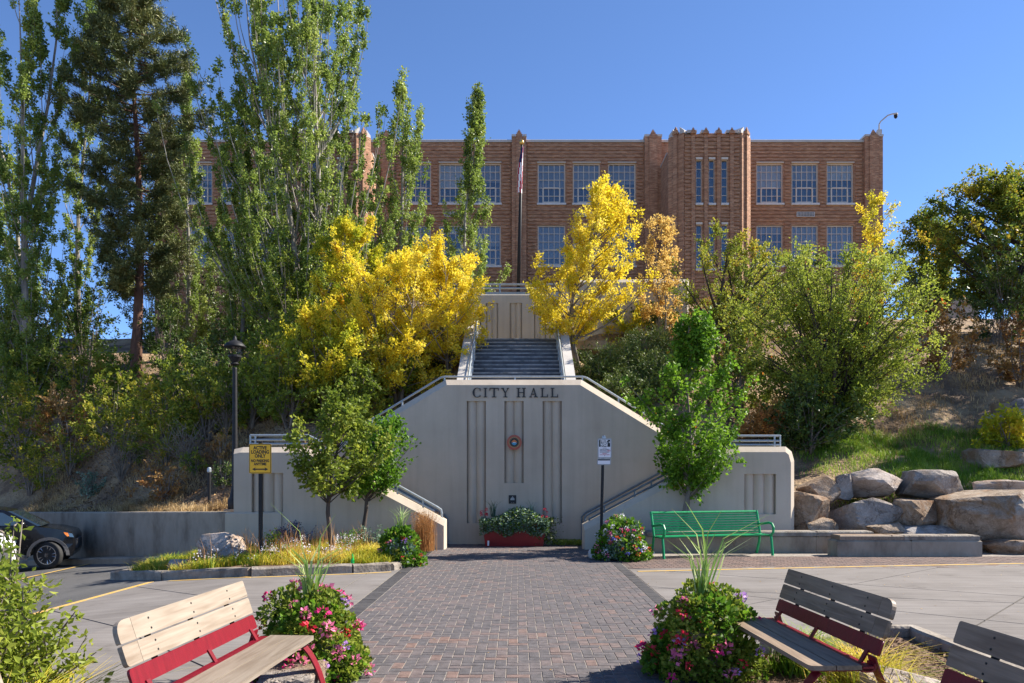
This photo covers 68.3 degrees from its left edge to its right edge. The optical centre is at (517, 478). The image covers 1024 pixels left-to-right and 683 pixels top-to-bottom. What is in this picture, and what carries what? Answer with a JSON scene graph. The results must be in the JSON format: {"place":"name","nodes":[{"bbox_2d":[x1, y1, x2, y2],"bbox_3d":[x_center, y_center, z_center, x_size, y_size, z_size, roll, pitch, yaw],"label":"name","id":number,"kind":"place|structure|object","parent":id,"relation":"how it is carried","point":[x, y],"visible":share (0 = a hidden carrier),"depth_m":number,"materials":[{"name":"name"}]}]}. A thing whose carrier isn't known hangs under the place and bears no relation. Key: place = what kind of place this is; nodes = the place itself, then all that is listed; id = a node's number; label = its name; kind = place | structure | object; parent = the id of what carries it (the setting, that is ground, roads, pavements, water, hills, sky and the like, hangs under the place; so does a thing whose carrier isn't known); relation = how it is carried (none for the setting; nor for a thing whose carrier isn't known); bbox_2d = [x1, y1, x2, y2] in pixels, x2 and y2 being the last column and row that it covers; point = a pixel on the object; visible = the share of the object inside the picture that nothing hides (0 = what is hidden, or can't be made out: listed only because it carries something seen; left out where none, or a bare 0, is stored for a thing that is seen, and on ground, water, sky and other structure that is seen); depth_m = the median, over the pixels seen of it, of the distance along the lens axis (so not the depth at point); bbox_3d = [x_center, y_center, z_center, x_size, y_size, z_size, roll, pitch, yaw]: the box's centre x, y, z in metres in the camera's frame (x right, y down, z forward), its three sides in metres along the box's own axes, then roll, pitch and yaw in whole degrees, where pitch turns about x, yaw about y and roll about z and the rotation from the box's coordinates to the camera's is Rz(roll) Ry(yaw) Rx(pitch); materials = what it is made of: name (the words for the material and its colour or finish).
{"place":"outdoors","nodes":[
{"label":"outdoors","id":0,"kind":"place"},
{"bbox_2d":[6,563,362,666],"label":"road","id":1,"kind":"structure","parent":0,"point":[79,582],"depth_m":14.45,"materials":[{"name":"asphalt"}]},
{"bbox_2d":[0,506,81,568],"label":"parked car","id":2,"kind":"object","parent":1,"relation":"on","point":[59,545],"visible":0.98,"depth_m":19.20,"materials":[{"name":"black paint"}]},
{"bbox_2d":[110,560,404,580],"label":"planted island","id":3,"kind":"structure","parent":0,"point":[234,571],"depth_m":13.03,"materials":[{"name":"grey concrete"}]},
{"bbox_2d":[249,441,270,551],"bbox_3d":[-4.986,0.477,14.621,0.433,2.374,0.080,0,0,0],"label":"parking sign","id":4,"kind":"object","parent":3,"relation":"on","point":[260,458],"visible":0.98,"depth_m":14.58,"materials":[{"name":"metal"}]},
{"bbox_2d":[125,536,416,570],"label":"island grass","id":5,"kind":"structure","parent":3,"relation":"on","point":[364,554],"depth_m":13.87,"materials":[{"name":"plant"}]},
{"bbox_2d":[173,519,369,569],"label":"dry stalks","id":6,"kind":"object","parent":3,"relation":"on","point":[291,543],"visible":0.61,"depth_m":14.61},
{"bbox_2d":[281,378,401,550],"bbox_3d":[-3.690,-0.127,15.086,2.034,3.697,1.977,0,0,-42],"label":"street tree","id":7,"kind":"object","parent":3,"relation":"on","point":[317,467],"visible":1,"depth_m":14.92,"materials":[{"name":"green plant"}]},
{"bbox_2d":[337,405,420,540],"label":"street tree","id":8,"kind":"object","parent":3,"relation":"on","point":[382,479],"visible":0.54,"depth_m":16.75,"materials":[{"name":"green plant"}]},
{"bbox_2d":[375,507,427,567],"bbox_3d":[-2.199,1.063,14.153,1.064,1.257,1.016,0,0,0],"label":"flower planter","id":9,"kind":"object","parent":3,"relation":"on","point":[398,539],"visible":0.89,"depth_m":13.96,"materials":[{"name":"green plant"}]},
{"bbox_2d":[0,300,1023,548],"bbox_3d":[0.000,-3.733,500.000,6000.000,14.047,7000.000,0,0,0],"label":"hillside terrain","id":10,"kind":"structure","parent":0,"point":[1006,392],"depth_m":24.61,"materials":[{"name":"soil"}]},
{"bbox_2d":[0,36,50,389],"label":"poplar tree","id":11,"kind":"object","parent":10,"relation":"on","point":[7,157],"visible":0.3,"depth_m":34.15,"materials":[{"name":"green plant"}]},
{"bbox_2d":[0,346,63,425],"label":"shrub","id":12,"kind":"object","parent":10,"relation":"on","point":[5,380],"visible":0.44,"depth_m":30.22,"materials":[{"name":"green plant"}]},
{"bbox_2d":[0,372,70,472],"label":"shrub","id":13,"kind":"object","parent":10,"relation":"on","point":[28,407],"visible":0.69,"depth_m":27.37,"materials":[{"name":"green plant"}]},
{"bbox_2d":[0,0,86,422],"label":"poplar tree","id":14,"kind":"object","parent":10,"relation":"on","point":[22,303],"visible":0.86,"depth_m":30.82,"materials":[{"name":"green plant"}]},
{"bbox_2d":[19,379,99,455],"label":"shrub","id":15,"kind":"object","parent":10,"relation":"on","point":[52,402],"visible":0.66,"depth_m":26.86,"materials":[{"name":"green plant"}]},
{"bbox_2d":[36,420,99,476],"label":"shrub","id":16,"kind":"object","parent":10,"relation":"on","point":[72,454],"visible":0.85,"depth_m":25.77,"materials":[{"name":"green plant"}]},
{"bbox_2d":[40,329,116,424],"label":"shrub","id":17,"kind":"object","parent":10,"relation":"on","point":[78,377],"visible":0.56,"depth_m":28.88,"materials":[{"name":"green plant"}]},
{"bbox_2d":[51,0,115,379],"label":"poplar tree","id":18,"kind":"object","parent":10,"relation":"on","point":[78,263],"visible":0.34,"depth_m":35.87,"materials":[{"name":"green plant"}]},
{"bbox_2d":[39,266,130,381],"bbox_3d":[-20.366,-7.248,35.705,4.206,5.745,3.504,0,0,19],"label":"shrub","id":19,"kind":"object","parent":10,"relation":"on","point":[96,335],"visible":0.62,"depth_m":35.57,"materials":[{"name":"green plant"}]},
{"bbox_2d":[55,345,146,412],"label":"shrub","id":20,"kind":"object","parent":10,"relation":"on","point":[108,365],"visible":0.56,"depth_m":29.13,"materials":[{"name":"green plant"}]},
{"bbox_2d":[66,368,164,453],"bbox_3d":[-13.570,-2.103,25.380,3.066,3.126,2.553,0,0,34],"label":"shrub","id":21,"kind":"object","parent":10,"relation":"on","point":[110,419],"visible":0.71,"depth_m":25.13,"materials":[{"name":"green plant"}]},
{"bbox_2d":[42,0,218,390],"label":"pine tree","id":22,"kind":"object","parent":10,"relation":"on","point":[141,162],"visible":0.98,"depth_m":32.12,"materials":[{"name":"green plant"}]},
{"bbox_2d":[27,511,233,558],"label":"retaining wall","id":23,"kind":"structure","parent":10,"relation":"on","point":[140,533],"depth_m":19.46,"materials":[{"name":"concrete"}]},
{"bbox_2d":[124,459,190,504],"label":"shrub","id":24,"kind":"object","parent":10,"relation":"on","point":[161,492],"visible":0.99,"depth_m":20.95,"materials":[{"name":"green plant"}]},
{"bbox_2d":[114,363,205,445],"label":"shrub","id":25,"kind":"object","parent":10,"relation":"on","point":[147,418],"visible":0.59,"depth_m":23.84,"materials":[{"name":"green plant"}]},
{"bbox_2d":[20,397,300,511],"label":"dry grass","id":26,"kind":"structure","parent":10,"relation":"on","point":[129,506],"depth_m":22.45,"materials":[{"name":"plant"}]},
{"bbox_2d":[125,410,196,466],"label":"shrub","id":27,"kind":"object","parent":10,"relation":"on","point":[165,454],"visible":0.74,"depth_m":22.86,"materials":[{"name":"green plant"}]},
{"bbox_2d":[115,339,219,411],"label":"shrub","id":28,"kind":"object","parent":10,"relation":"on","point":[170,359],"visible":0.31,"depth_m":26.93,"materials":[{"name":"green plant"}]},
{"bbox_2d":[137,304,200,369],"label":"shrub","id":29,"kind":"object","parent":10,"relation":"on","point":[149,340],"visible":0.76,"depth_m":33.51,"materials":[{"name":"green plant"}]},
{"bbox_2d":[144,61,227,355],"bbox_3d":[-16.953,-13.800,38.658,3.675,15.600,4.477,0,0,0],"label":"poplar tree","id":30,"kind":"object","parent":10,"relation":"on","point":[196,303],"visible":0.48,"depth_m":38.47,"materials":[{"name":"green plant"}]},
{"bbox_2d":[155,354,262,444],"bbox_3d":[-9.765,-2.424,23.808,3.333,2.949,2.529,0,0,0],"label":"shrub","id":31,"kind":"object","parent":10,"relation":"on","point":[193,412],"visible":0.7,"depth_m":23.30,"materials":[{"name":"green plant"}]},
{"bbox_2d":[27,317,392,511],"bbox_3d":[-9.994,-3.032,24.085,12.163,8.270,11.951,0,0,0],"label":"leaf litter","id":32,"kind":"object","parent":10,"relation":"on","point":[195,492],"visible":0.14,"depth_m":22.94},
{"bbox_2d":[223,336,245,510],"bbox_3d":[-6.944,-1.157,18.500,0.520,4.670,0.520,0,0,0],"label":"street lamp","id":33,"kind":"object","parent":10,"relation":"on","point":[234,343],"visible":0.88,"depth_m":18.44,"materials":[{"name":"metal"}]},
{"bbox_2d":[216,73,268,357],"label":"poplar tree","id":34,"kind":"object","parent":10,"relation":"on","point":[229,320],"visible":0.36,"depth_m":31.91,"materials":[{"name":"green plant"}]},
{"bbox_2d":[203,347,289,428],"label":"shrub","id":35,"kind":"object","parent":10,"relation":"on","point":[243,368],"visible":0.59,"depth_m":23.27,"materials":[{"name":"green plant"}]},
{"bbox_2d":[229,305,317,389],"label":"shrub","id":36,"kind":"object","parent":10,"relation":"on","point":[268,332],"visible":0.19,"depth_m":24.78,"materials":[{"name":"green plant"}]},
{"bbox_2d":[151,0,407,338],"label":"poplar tree","id":37,"kind":"object","parent":10,"relation":"on","point":[269,50],"visible":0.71,"depth_m":29.84,"materials":[{"name":"green plant"}]},
{"bbox_2d":[240,331,328,428],"bbox_3d":[-6.786,-2.844,22.447,2.771,3.002,2.470,0,0,0],"label":"shrub","id":38,"kind":"object","parent":10,"relation":"on","point":[282,393],"visible":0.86,"depth_m":22.19,"materials":[{"name":"green plant"}]},
{"bbox_2d":[234,247,338,354],"bbox_3d":[-8.394,-6.370,28.807,4.419,4.625,3.605,0,0,0],"label":"shrub","id":39,"kind":"object","parent":10,"relation":"on","point":[307,296],"visible":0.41,"depth_m":28.31,"materials":[{"name":"green plant"}]},
{"bbox_2d":[257,298,369,407],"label":"maple tree","id":40,"kind":"object","parent":10,"relation":"on","point":[308,321],"visible":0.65,"depth_m":22.36,"materials":[{"name":"yellow plant"}]},
{"bbox_2d":[225,447,446,549],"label":"wing wall","id":41,"kind":"structure","parent":10,"relation":"on","point":[286,497],"depth_m":17.30,"materials":[{"name":"paint"}]},
{"bbox_2d":[293,357,387,422],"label":"shrub","id":42,"kind":"object","parent":10,"relation":"on","point":[353,387],"visible":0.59,"depth_m":21.97,"materials":[{"name":"green plant"}]},
{"bbox_2d":[296,210,406,373],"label":"maple tree","id":43,"kind":"object","parent":10,"relation":"on","point":[350,234],"visible":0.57,"depth_m":24.95,"materials":[{"name":"yellow plant"}]},
{"bbox_2d":[303,323,410,408],"bbox_3d":[-5.091,-3.260,23.433,3.184,2.824,3.491,0,0,-19],"label":"shrub","id":44,"kind":"object","parent":10,"relation":"on","point":[386,389],"visible":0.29,"depth_m":22.68,"materials":[{"name":"green plant"}]},
{"bbox_2d":[363,65,435,295],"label":"poplar tree","id":45,"kind":"object","parent":10,"relation":"on","point":[409,164],"visible":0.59,"depth_m":32.74,"materials":[{"name":"green plant"}]},
{"bbox_2d":[323,229,477,406],"bbox_3d":[-3.738,-4.921,24.384,4.909,5.481,4.455,0,0,0],"label":"maple tree","id":46,"kind":"object","parent":10,"relation":"on","point":[410,263],"visible":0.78,"depth_m":23.47,"materials":[{"name":"yellow plant"}]},
{"bbox_2d":[380,233,494,378],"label":"maple tree","id":47,"kind":"object","parent":10,"relation":"on","point":[436,348],"visible":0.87,"depth_m":24.29,"materials":[{"name":"yellow plant"}]},
{"bbox_2d":[421,82,513,291],"bbox_3d":[-2.541,-13.148,35.251,3.654,10.444,3.255,0,0,26],"label":"poplar tree","id":48,"kind":"object","parent":10,"relation":"on","point":[473,183],"visible":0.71,"depth_m":34.80,"materials":[{"name":"green plant"}]},
{"bbox_2d":[423,292,558,339],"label":"wall","id":49,"kind":"structure","parent":10,"relation":"on","point":[511,316],"depth_m":29.50,"materials":[{"name":"paint"}]},
{"bbox_2d":[331,380,695,543],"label":"stair wall","id":50,"kind":"structure","parent":10,"relation":"on","point":[466,466],"depth_m":18.80,"materials":[{"name":"paint"}]},
{"bbox_2d":[155,127,883,342],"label":"city hall building","id":51,"kind":"structure","parent":10,"relation":"on","point":[779,192],"depth_m":49.94,"materials":[{"name":"brick"}]},
{"bbox_2d":[537,226,564,267],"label":"window","id":52,"kind":"structure","parent":51,"relation":"in","point":[550,238],"depth_m":50.21,"materials":[{"name":"glass"}]},
{"bbox_2d":[537,164,565,204],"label":"window","id":53,"kind":"structure","parent":51,"relation":"in","point":[551,177],"depth_m":50.21,"materials":[{"name":"glass"}]},
{"bbox_2d":[756,164,784,204],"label":"window","id":54,"kind":"structure","parent":51,"relation":"in","point":[769,177],"depth_m":50.21,"materials":[{"name":"glass"}]},
{"bbox_2d":[791,164,819,204],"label":"window","id":55,"kind":"structure","parent":51,"relation":"in","point":[804,176],"depth_m":50.21,"materials":[{"name":"glass"}]},
{"bbox_2d":[826,164,854,204],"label":"window","id":56,"kind":"structure","parent":51,"relation":"in","point":[839,176],"depth_m":50.21,"materials":[{"name":"glass"}]},
{"bbox_2d":[443,338,662,426],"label":"staircase","id":57,"kind":"structure","parent":10,"relation":"on","point":[518,357],"depth_m":24.59,"materials":[{"name":"concrete"}]},
{"bbox_2d":[523,170,660,369],"bbox_3d":[2.490,-6.887,25.366,4.655,6.728,3.881,0,0,0],"label":"maple tree","id":58,"kind":"object","parent":10,"relation":"on","point":[578,317],"visible":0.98,"depth_m":24.89,"materials":[{"name":"yellow plant"}]},
{"bbox_2d":[573,338,646,386],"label":"juniper","id":59,"kind":"object","parent":10,"relation":"on","point":[598,367],"visible":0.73,"depth_m":24.24,"materials":[{"name":"green plant"}]},
{"bbox_2d":[560,279,688,339],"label":"terrace wall","id":60,"kind":"structure","parent":10,"relation":"on","point":[622,283],"depth_m":29.55,"materials":[{"name":"paint"}]},
{"bbox_2d":[594,367,657,411],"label":"juniper","id":61,"kind":"object","parent":10,"relation":"on","point":[637,384],"visible":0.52,"depth_m":22.93,"materials":[{"name":"green plant"}]},
{"bbox_2d":[628,213,684,339],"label":"maple tree","id":62,"kind":"object","parent":10,"relation":"on","point":[665,259],"visible":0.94,"depth_m":28.31,"materials":[{"name":"orange plant"}]},
{"bbox_2d":[622,345,700,405],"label":"juniper","id":63,"kind":"object","parent":10,"relation":"on","point":[655,368],"visible":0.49,"depth_m":23.69,"materials":[{"name":"green plant"}]},
{"bbox_2d":[582,447,793,549],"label":"wing wall","id":64,"kind":"structure","parent":10,"relation":"on","point":[762,482],"depth_m":17.30,"materials":[{"name":"paint"}]},
{"bbox_2d":[620,305,763,526],"bbox_3d":[3.944,-1.037,16.966,2.972,5.694,2.377,0,0,-33],"label":"street tree","id":65,"kind":"object","parent":10,"relation":"on","point":[680,454],"visible":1,"depth_m":16.83,"materials":[{"name":"green plant"}]},
{"bbox_2d":[693,299,779,412],"bbox_3d":[6.909,-3.771,23.827,2.807,3.701,2.164,0,0,-8],"label":"shrub","id":66,"kind":"object","parent":10,"relation":"on","point":[741,383],"visible":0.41,"depth_m":23.81,"materials":[{"name":"green plant"}]},
{"bbox_2d":[668,217,813,367],"bbox_3d":[7.506,-6.103,26.210,5.013,5.329,5.104,0,0,0],"label":"crabapple tree","id":67,"kind":"object","parent":10,"relation":"on","point":[721,295],"visible":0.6,"depth_m":25.67,"materials":[{"name":"green plant"}]},
{"bbox_2d":[731,395,794,443],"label":"shrub","id":68,"kind":"object","parent":10,"relation":"on","point":[760,425],"visible":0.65,"depth_m":22.04,"materials":[{"name":"green plant"}]},
{"bbox_2d":[761,371,877,454],"bbox_3d":[8.412,-1.761,21.064,3.109,2.432,2.252,0,0,16],"label":"shrub","id":69,"kind":"object","parent":10,"relation":"on","point":[798,426],"visible":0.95,"depth_m":20.94,"materials":[{"name":"green plant"}]},
{"bbox_2d":[805,517,838,529],"bbox_3d":[7.053,1.090,17.577,0.835,0.418,0.710,0,0,0],"label":"boulder","id":70,"kind":"object","parent":10,"relation":"on","point":[822,523],"visible":0.65,"depth_m":17.32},
{"bbox_2d":[794,490,829,529],"bbox_3d":[6.811,0.774,17.822,1.044,1.033,0.888,0,0,0],"label":"boulder","id":71,"kind":"object","parent":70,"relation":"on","point":[808,507],"visible":0.6,"depth_m":17.50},
{"bbox_2d":[711,236,951,433],"bbox_3d":[9.103,-3.990,22.397,7.191,5.877,5.112,0,0,0],"label":"serviceberry tree","id":72,"kind":"object","parent":10,"relation":"on","point":[838,353],"visible":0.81,"depth_m":21.59,"materials":[{"name":"green plant"}]},
{"bbox_2d":[697,301,1023,451],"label":"dry slope grass","id":73,"kind":"structure","parent":10,"relation":"on","point":[933,406],"depth_m":25.35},
{"bbox_2d":[706,624,1023,682],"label":"mulch bed","id":74,"kind":"object","parent":10,"relation":"on","point":[918,634],"visible":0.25,"depth_m":7.01,"materials":[{"name":"yellow plant"}]},
{"bbox_2d":[736,569,896,682],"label":"slatted bench","id":75,"kind":"object","parent":74,"relation":"on","point":[816,657],"visible":0.93,"depth_m":5.33,"materials":[{"name":"grey wood"}]},
{"bbox_2d":[794,623,947,682],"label":"grass clump","id":76,"kind":"object","parent":74,"relation":"on","point":[833,677],"visible":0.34,"depth_m":5.51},
{"bbox_2d":[940,621,1023,682],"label":"slatted bench","id":77,"kind":"object","parent":74,"relation":"on","point":[996,646],"visible":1,"depth_m":3.84,"materials":[{"name":"grey wood"}]},
{"bbox_2d":[829,497,902,530],"bbox_3d":[8.294,0.861,17.936,1.450,0.826,1.213,0,0,-16],"label":"boulder","id":78,"kind":"object","parent":10,"relation":"on","point":[860,515],"visible":0.84,"depth_m":17.48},
{"bbox_2d":[849,189,900,305],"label":"maple tree","id":79,"kind":"object","parent":10,"relation":"on","point":[871,235],"visible":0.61,"depth_m":41.85,"materials":[{"name":"yellow plant"}]},
{"bbox_2d":[849,468,902,497],"bbox_3d":[8.688,0.133,18.418,1.496,0.748,1.272,0,0,0],"label":"boulder","id":80,"kind":"object","parent":10,"relation":"on","point":[873,483],"visible":0.76,"depth_m":18.03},
{"bbox_2d":[785,416,1023,507],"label":"lawn grass","id":81,"kind":"structure","parent":10,"relation":"on","point":[921,456],"depth_m":20.84,"materials":[{"name":"plant"}]},
{"bbox_2d":[892,498,936,524],"bbox_3d":[9.456,0.821,17.919,1.266,0.704,1.394,0,0,28],"label":"boulder","id":82,"kind":"object","parent":10,"relation":"on","point":[919,511],"visible":0.59,"depth_m":17.44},
{"bbox_2d":[880,206,964,325],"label":"oak tree","id":83,"kind":"object","parent":10,"relation":"on","point":[921,221],"visible":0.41,"depth_m":39.56,"materials":[{"name":"green plant"}]},
{"bbox_2d":[900,295,995,372],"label":"shrub","id":84,"kind":"object","parent":10,"relation":"on","point":[953,336],"visible":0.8,"depth_m":26.90,"materials":[{"name":"green plant"}]},
{"bbox_2d":[914,160,1023,323],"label":"oak tree","id":85,"kind":"object","parent":10,"relation":"on","point":[999,193],"visible":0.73,"depth_m":34.60,"materials":[{"name":"green plant"}]},
{"bbox_2d":[928,489,1023,540],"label":"boulder","id":86,"kind":"object","parent":10,"relation":"on","point":[986,514],"visible":0.78,"depth_m":16.84,"materials":[{"name":"stone"}]},
{"bbox_2d":[895,470,962,498],"bbox_3d":[10.137,0.162,18.363,1.773,0.732,1.278,0,0,-11],"label":"boulder","id":87,"kind":"object","parent":86,"relation":"on","point":[923,484],"visible":0.9,"depth_m":17.92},
{"bbox_2d":[942,221,1023,346],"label":"shrub","id":88,"kind":"object","parent":10,"relation":"on","point":[998,307],"visible":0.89,"depth_m":32.15,"materials":[{"name":"green plant"}]},
{"bbox_2d":[960,448,1023,468],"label":"boulder","id":89,"kind":"object","parent":10,"relation":"on","point":[998,458],"visible":0.81,"depth_m":20.10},
{"bbox_2d":[971,402,1023,448],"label":"shrub","id":90,"kind":"object","parent":10,"relation":"on","point":[1013,425],"visible":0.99,"depth_m":21.26,"materials":[{"name":"yellow plant"}]},
{"bbox_2d":[977,310,1023,388],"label":"shrub","id":91,"kind":"object","parent":10,"relation":"on","point":[1007,365],"visible":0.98,"depth_m":26.14,"materials":[{"name":"green plant"}]},
{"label":"shrub bed","id":92,"kind":"structure","parent":10,"relation":"on","visible":0},
{"bbox_2d":[0,539,113,682],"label":"shrub","id":93,"kind":"object","parent":92,"relation":"on","point":[24,665],"visible":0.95,"depth_m":4.63,"materials":[{"name":"green plant"}]},
{"bbox_2d":[257,659,330,682],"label":"boulder","id":94,"kind":"object","parent":92,"relation":"on","point":[299,673],"visible":0.7,"depth_m":5.60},
{"bbox_2d":[0,0,1023,338],"label":"sky","id":95,"kind":"structure","parent":0,"point":[951,71],"materials":[{"name":"blue"}]},
{"bbox_2d":[329,544,702,682],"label":"brick path","id":96,"kind":"structure","parent":0,"point":[517,609],"depth_m":8.77,"materials":[{"name":"brick"}]},
{"bbox_2d":[112,581,325,682],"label":"slatted bench","id":97,"kind":"object","parent":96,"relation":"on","point":[255,656],"visible":1,"depth_m":4.77,"materials":[{"name":"brown wood"}]},
{"bbox_2d":[251,505,376,682],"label":"flower planter","id":98,"kind":"object","parent":96,"relation":"on","point":[317,610],"visible":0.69,"depth_m":6.09,"materials":[{"name":"green plant"}]},
{"bbox_2d":[478,501,563,545],"bbox_3d":[0.059,1.056,18.265,2.100,1.170,1.237,0,0,0],"label":"red trough","id":99,"kind":"object","parent":96,"relation":"on","point":[529,527],"visible":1,"depth_m":18.06,"materials":[{"name":"paint"}]},
{"bbox_2d":[634,501,773,682],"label":"flower planter","id":100,"kind":"object","parent":96,"relation":"on","point":[694,636],"visible":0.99,"depth_m":6.11,"materials":[{"name":"green plant"}]},
{"bbox_2d":[16,563,1023,682],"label":"concrete apron","id":101,"kind":"object","parent":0,"point":[990,597],"visible":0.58,"depth_m":10.62,"materials":[{"name":"concrete"}]},
{"bbox_2d":[618,549,1023,568],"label":"brick pavement","id":102,"kind":"structure","parent":0,"point":[753,560],"depth_m":15.01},
{"bbox_2d":[590,512,653,561],"bbox_3d":[2.095,1.154,15.281,1.344,1.090,1.344,0,0,0],"label":"flower planter","id":103,"kind":"object","parent":102,"relation":"on","point":[621,539],"visible":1,"depth_m":14.99,"materials":[{"name":"green plant"}]},
{"bbox_2d":[650,510,774,558],"bbox_3d":[4.087,1.176,15.874,2.581,0.949,0.685,0,0,-16],"label":"green bench","id":104,"kind":"object","parent":102,"relation":"on","point":[655,524],"visible":0.95,"depth_m":16.01,"materials":[{"name":"metal"}]},
{"bbox_2d":[643,530,873,552],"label":"wall","id":105,"kind":"structure","parent":102,"relation":"on","point":[800,541],"depth_m":16.60,"materials":[{"name":"concrete"}]},
{"bbox_2d":[828,534,981,556],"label":"seat wall","id":106,"kind":"structure","parent":102,"relation":"on","point":[904,545],"depth_m":15.75,"materials":[{"name":"concrete"}]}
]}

